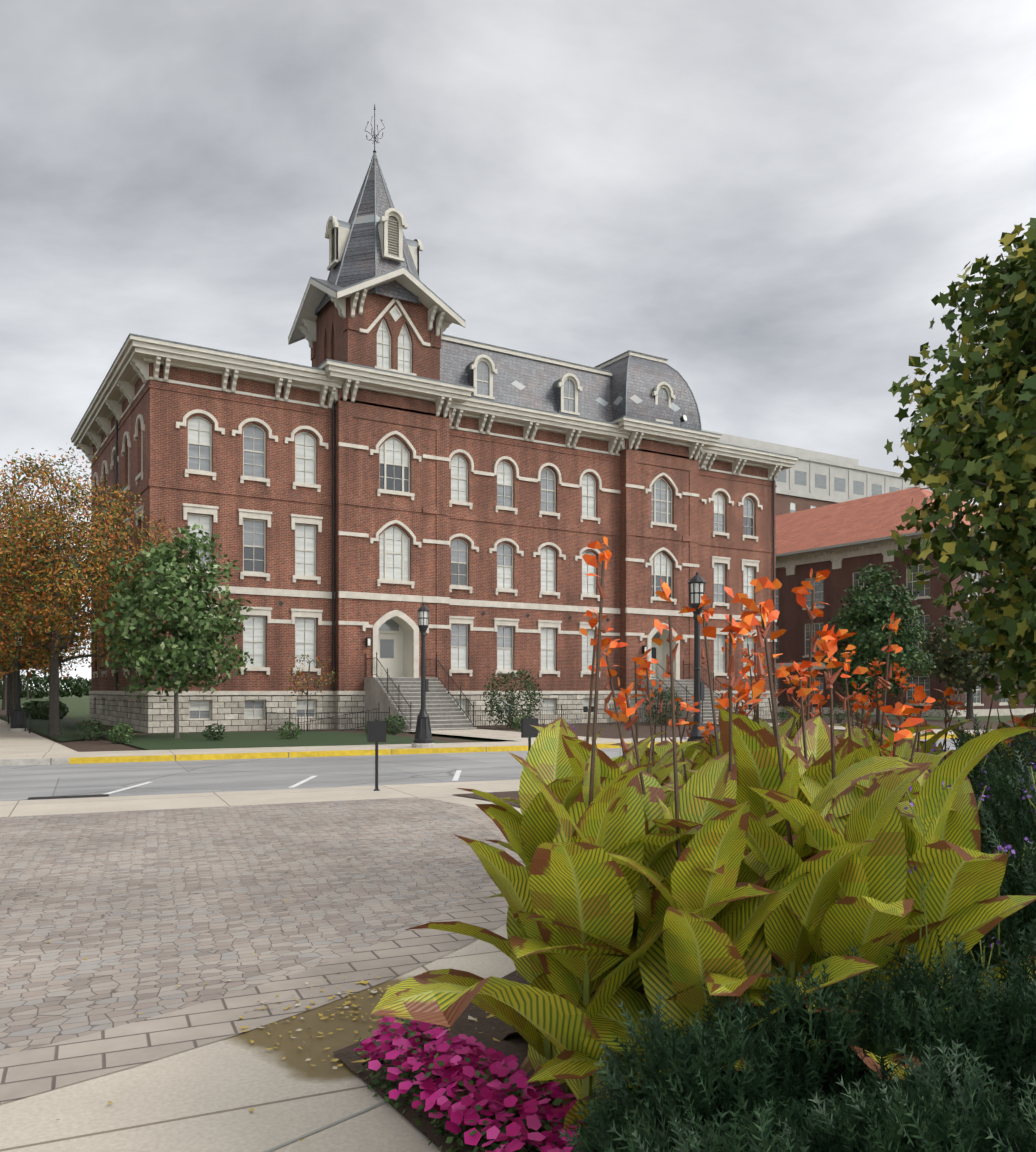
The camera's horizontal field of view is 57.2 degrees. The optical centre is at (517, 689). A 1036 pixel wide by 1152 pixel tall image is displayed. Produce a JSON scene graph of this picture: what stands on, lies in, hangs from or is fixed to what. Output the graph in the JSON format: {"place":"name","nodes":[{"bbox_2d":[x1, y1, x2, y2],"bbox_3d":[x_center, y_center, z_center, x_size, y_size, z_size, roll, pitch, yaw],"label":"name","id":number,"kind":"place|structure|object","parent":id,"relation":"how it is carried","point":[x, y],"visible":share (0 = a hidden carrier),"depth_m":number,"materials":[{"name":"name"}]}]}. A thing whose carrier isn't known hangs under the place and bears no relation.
{"place":"outdoors","nodes":[
{"label":"outdoors","id":0,"kind":"place"},
{"bbox_2d":[0,779,525,1151],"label":"plaza paving","id":1,"kind":"structure","parent":0,"point":[186,1065],"depth_m":6.89,"materials":[{"name":"grey brick"}]},
{"bbox_2d":[367,718,385,790],"bbox_3d":[-2.669,1.218,17.936,0.350,1.380,0.144,0,0,-32],"label":"sign post","id":2,"kind":"object","parent":1,"relation":"on","point":[376,731],"visible":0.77,"depth_m":17.91,"materials":[{"name":"black metal"}]},
{"bbox_2d":[521,715,537,752],"bbox_3d":[0.242,1.218,19.655,0.350,1.380,0.144,0,0,-32],"label":"sign post","id":3,"kind":"object","parent":1,"relation":"on","point":[528,731],"visible":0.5,"depth_m":19.62,"materials":[{"name":"black metal"}]},
{"bbox_2d":[0,738,959,800],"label":"road","id":4,"kind":"structure","parent":0,"point":[53,781],"depth_m":21.38,"materials":[{"name":"grey asphalt"}]},
{"bbox_2d":[0,730,989,765],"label":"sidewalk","id":5,"kind":"structure","parent":0,"point":[16,759],"depth_m":27.04,"materials":[{"name":"concrete"}]},
{"bbox_2d":[412,603,434,747],"bbox_3d":[-2.900,-0.452,29.083,0.720,4.420,0.720,0,0,-32],"label":"lamp post","id":6,"kind":"object","parent":5,"relation":"on","point":[423,737],"visible":1,"depth_m":28.97,"materials":[{"name":"metal"}]},
{"bbox_2d":[687,572,705,742],"bbox_3d":[3.793,-0.302,20.113,0.720,4.420,0.720,0,0,-32],"label":"lamp post","id":7,"kind":"object","parent":5,"relation":"on","point":[696,582],"visible":0.62,"depth_m":20.05,"materials":[{"name":"metal"}]},
{"bbox_2d":[0,709,1015,1151],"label":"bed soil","id":8,"kind":"structure","parent":0,"point":[484,1031],"depth_m":32.75,"materials":[{"name":"brown soil"}]},
{"bbox_2d":[9,632,26,731],"bbox_3d":[-21.809,-0.402,41.429,0.720,4.420,0.720,0,0,-32],"label":"lamp post","id":9,"kind":"object","parent":8,"relation":"on","point":[17,723],"visible":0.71,"depth_m":41.34,"materials":[{"name":"metal"}]},
{"bbox_2d":[7,707,30,732],"bbox_3d":[-23.597,1.343,44.792,0.090,0.930,12.678,0,0,-32],"label":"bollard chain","id":10,"kind":"object","parent":8,"relation":"on","point":[25,718],"visible":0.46,"depth_m":41.20,"materials":[{"name":"black metal"}]},
{"bbox_2d":[0,644,70,709],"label":"tree","id":11,"kind":"object","parent":8,"relation":"on","point":[4,699],"visible":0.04,"depth_m":87.75,"materials":[{"name":"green plant"}]},
{"bbox_2d":[0,561,90,716],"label":"tree","id":12,"kind":"object","parent":8,"relation":"on","point":[9,689],"visible":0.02,"depth_m":64.97,"materials":[{"name":"brown plant"}]},
{"bbox_2d":[22,700,68,719],"bbox_3d":[-30.565,1.311,61.144,2.668,1.355,10.876,0,0,-32],"label":"shrub","id":13,"kind":"object","parent":8,"relation":"on","point":[38,709],"visible":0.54,"depth_m":58.90,"materials":[{"name":"green plant"}]},
{"bbox_2d":[0,490,114,725],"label":"locust tree","id":14,"kind":"object","parent":8,"relation":"on","point":[14,684],"visible":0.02,"depth_m":47.45,"materials":[{"name":"orange plant"}]},
{"bbox_2d":[74,718,106,740],"bbox_3d":[-15.815,1.478,35.172,0.992,0.883,0.977,0,0,18],"label":"shrub bed","id":15,"kind":"object","parent":8,"relation":"on","point":[92,736],"visible":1,"depth_m":35.07,"materials":[{"name":"green plant"}]},
{"bbox_2d":[0,443,187,736],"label":"locust tree","id":16,"kind":"object","parent":8,"relation":"on","point":[54,561],"visible":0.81,"depth_m":37.29,"materials":[{"name":"orange plant"}]},
{"bbox_2d":[108,722,137,743],"bbox_3d":[-13.867,1.516,33.196,0.905,0.814,0.951,0,0,7],"label":"shrub bed","id":17,"kind":"object","parent":8,"relation":"on","point":[121,739],"visible":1,"depth_m":33.06,"materials":[{"name":"green plant"}]},
{"bbox_2d":[90,524,253,737],"bbox_3d":[-13.019,-2.188,36.075,5.971,8.293,6.012,0,0,-32],"label":"tulip tree","id":18,"kind":"object","parent":8,"relation":"on","point":[188,643],"visible":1,"depth_m":35.10,"materials":[{"name":"green plant"}]},
{"bbox_2d":[201,723,225,740],"bbox_3d":[-11.027,1.574,34.448,0.898,0.702,0.827,0,0,-32],"label":"shrub bed","id":19,"kind":"object","parent":8,"relation":"on","point":[212,733],"visible":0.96,"depth_m":34.36,"materials":[{"name":"green plant"}]},
{"bbox_2d":[277,721,302,738],"bbox_3d":[-8.538,1.542,35.638,0.914,0.774,0.890,0,0,-32],"label":"shrub bed","id":20,"kind":"object","parent":8,"relation":"on","point":[287,733],"visible":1,"depth_m":35.55,"materials":[{"name":"green plant"}]},
{"bbox_2d":[282,654,339,729],"bbox_3d":[-9.226,0.176,41.919,2.242,3.563,2.416,0,0,45],"label":"small tree","id":21,"kind":"object","parent":8,"relation":"on","point":[299,674],"visible":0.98,"depth_m":41.87,"materials":[{"name":"brown plant"}]},
{"bbox_2d":[383,714,405,734],"bbox_3d":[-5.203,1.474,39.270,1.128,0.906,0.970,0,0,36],"label":"shrub bed","id":22,"kind":"object","parent":8,"relation":"on","point":[389,721],"visible":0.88,"depth_m":39.13,"materials":[{"name":"green plant"}]},
{"bbox_2d":[364,652,476,732],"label":"stairs","id":23,"kind":"structure","parent":8,"relation":"on","point":[400,696],"depth_m":44.40,"materials":[{"name":"concrete"}]},
{"bbox_2d":[354,1016,608,1151],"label":"pink flowers","id":24,"kind":"object","parent":8,"relation":"on","point":[460,1064],"visible":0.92,"depth_m":4.03,"materials":[{"name":"pink plant"}]},
{"bbox_2d":[11,730,972,1140],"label":"fallen leaves","id":25,"kind":"object","parent":8,"relation":"on","point":[329,998],"visible":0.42,"depth_m":5.49,"materials":[{"name":"beige plant"}]},
{"bbox_2d":[483,668,543,728],"bbox_3d":[-0.186,0.430,45.919,2.850,2.987,2.787,0,0,16],"label":"bush","id":26,"kind":"object","parent":8,"relation":"on","point":[498,708],"visible":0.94,"depth_m":45.60,"materials":[{"name":"green plant"}]},
{"bbox_2d":[514,715,528,731],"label":"shrub bed","id":27,"kind":"object","parent":8,"relation":"on","point":[517,719],"visible":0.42,"depth_m":42.24,"materials":[{"name":"green plant"}]},
{"bbox_2d":[266,704,822,730],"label":"iron fences","id":28,"kind":"object","parent":8,"relation":"on","point":[301,722],"visible":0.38,"depth_m":43.72,"materials":[{"name":"black"}]},
{"bbox_2d":[643,686,683,724],"bbox_3d":[7.713,0.850,50.348,2.110,2.152,2.391,0,0,0],"label":"bush","id":29,"kind":"object","parent":8,"relation":"on","point":[664,701],"visible":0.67,"depth_m":50.20,"materials":[{"name":"green plant"}]},
{"bbox_2d":[641,660,745,724],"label":"stairs","id":30,"kind":"structure","parent":8,"relation":"on","point":[684,688],"depth_m":53.71,"materials":[{"name":"concrete"}]},
{"bbox_2d":[370,536,1035,1130],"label":"canna plants","id":31,"kind":"object","parent":8,"relation":"on","point":[738,854],"visible":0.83,"depth_m":3.64,"materials":[{"name":"green plant"}]},
{"bbox_2d":[778,706,798,721],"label":"shrub bed","id":32,"kind":"object","parent":8,"relation":"on","point":[783,711],"visible":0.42,"depth_m":53.15,"materials":[{"name":"green plant"}]},
{"bbox_2d":[549,714,1035,1151],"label":"juniper hedge","id":33,"kind":"object","parent":8,"relation":"on","point":[973,1053],"visible":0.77,"depth_m":3.02,"materials":[{"name":"green plant"}]},
{"bbox_2d":[568,719,1035,1030],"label":"purple flowers","id":34,"kind":"object","parent":8,"relation":"on","point":[996,851],"visible":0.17,"depth_m":3.75,"materials":[{"name":"purple plant"}]},
{"bbox_2d":[826,701,846,722],"bbox_3d":[18.469,1.292,54.605,1.511,1.258,1.428,0,0,-32],"label":"shrub bed","id":35,"kind":"object","parent":8,"relation":"on","point":[837,718],"visible":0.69,"depth_m":54.54,"materials":[{"name":"green plant"}]},
{"bbox_2d":[846,700,872,720],"bbox_3d":[20.420,1.217,56.953,1.609,1.413,1.532,0,0,21],"label":"shrub bed","id":36,"kind":"object","parent":8,"relation":"on","point":[861,712],"visible":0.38,"depth_m":56.84,"materials":[{"name":"green plant"}]},
{"bbox_2d":[903,695,936,717],"bbox_3d":[24.248,1.029,57.612,1.982,1.792,2.013,0,0,-32],"label":"shrub bed","id":37,"kind":"object","parent":8,"relation":"on","point":[918,714],"visible":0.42,"depth_m":57.47,"materials":[{"name":"green plant"}]},
{"bbox_2d":[884,218,1035,708],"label":"sweetgum tree","id":38,"kind":"object","parent":8,"relation":"on","point":[973,434],"visible":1,"depth_m":7.52,"materials":[{"name":"green plant"}]},
{"bbox_2d":[0,691,1024,741],"bbox_3d":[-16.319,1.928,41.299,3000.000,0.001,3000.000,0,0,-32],"label":"sidewalk","id":39,"kind":"structure","parent":0,"point":[79,708],"depth_m":68.44,"materials":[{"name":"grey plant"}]},
{"bbox_2d":[0,654,49,680],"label":"tree","id":40,"kind":"object","parent":39,"relation":"on","point":[21,669],"depth_m":118.11,"materials":[{"name":"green plant"}]},
{"bbox_2d":[20,653,65,699],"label":"tree","id":41,"kind":"object","parent":39,"relation":"on","point":[40,673],"visible":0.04,"depth_m":181.54,"materials":[{"name":"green plant"}]},
{"bbox_2d":[0,674,90,698],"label":"hedge","id":42,"kind":"object","parent":39,"relation":"on","point":[79,687],"visible":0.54,"depth_m":201.28,"materials":[{"name":"green plant"}]},
{"bbox_2d":[71,104,798,732],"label":"university hall","id":43,"kind":"structure","parent":39,"relation":"on","point":[381,470],"depth_m":48.11,"materials":[{"name":"brick"}]},
{"bbox_2d":[822,563,937,723],"bbox_3d":[19.252,-2.381,50.295,5.874,8.678,6.184,0,0,-32],"label":"round tree","id":44,"kind":"object","parent":39,"relation":"on","point":[875,615],"visible":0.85,"depth_m":49.30,"materials":[{"name":"green plant"}]},
{"bbox_2d":[776,487,1035,716],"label":"brick building","id":45,"kind":"structure","parent":39,"relation":"on","point":[842,542],"depth_m":75.43,"materials":[{"name":"brick"}]},
{"bbox_2d":[917,615,1021,719],"bbox_3d":[27.535,-1.380,57.789,6.531,6.677,6.266,0,0,-32],"label":"tree","id":46,"kind":"object","parent":39,"relation":"on","point":[953,662],"visible":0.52,"depth_m":57.21,"materials":[{"name":"green plant"}]},
{"bbox_2d":[0,0,1035,689],"label":"sky","id":47,"kind":"structure","parent":0,"point":[769,201],"materials":[{"name":"grey"}]},
{"bbox_2d":[702,429,963,515],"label":"building","id":48,"kind":"structure","parent":0,"point":[809,479],"depth_m":152.72,"materials":[{"name":"concrete"}]},
{"bbox_2d":[933,693,966,718],"bbox_3d":[27.318,1.043,60.117,2.132,1.759,1.802,0,0,29],"label":"shrub bed","id":49,"kind":"object","parent":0,"point":[948,716],"visible":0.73,"depth_m":60.11,"materials":[{"name":"green plant"}]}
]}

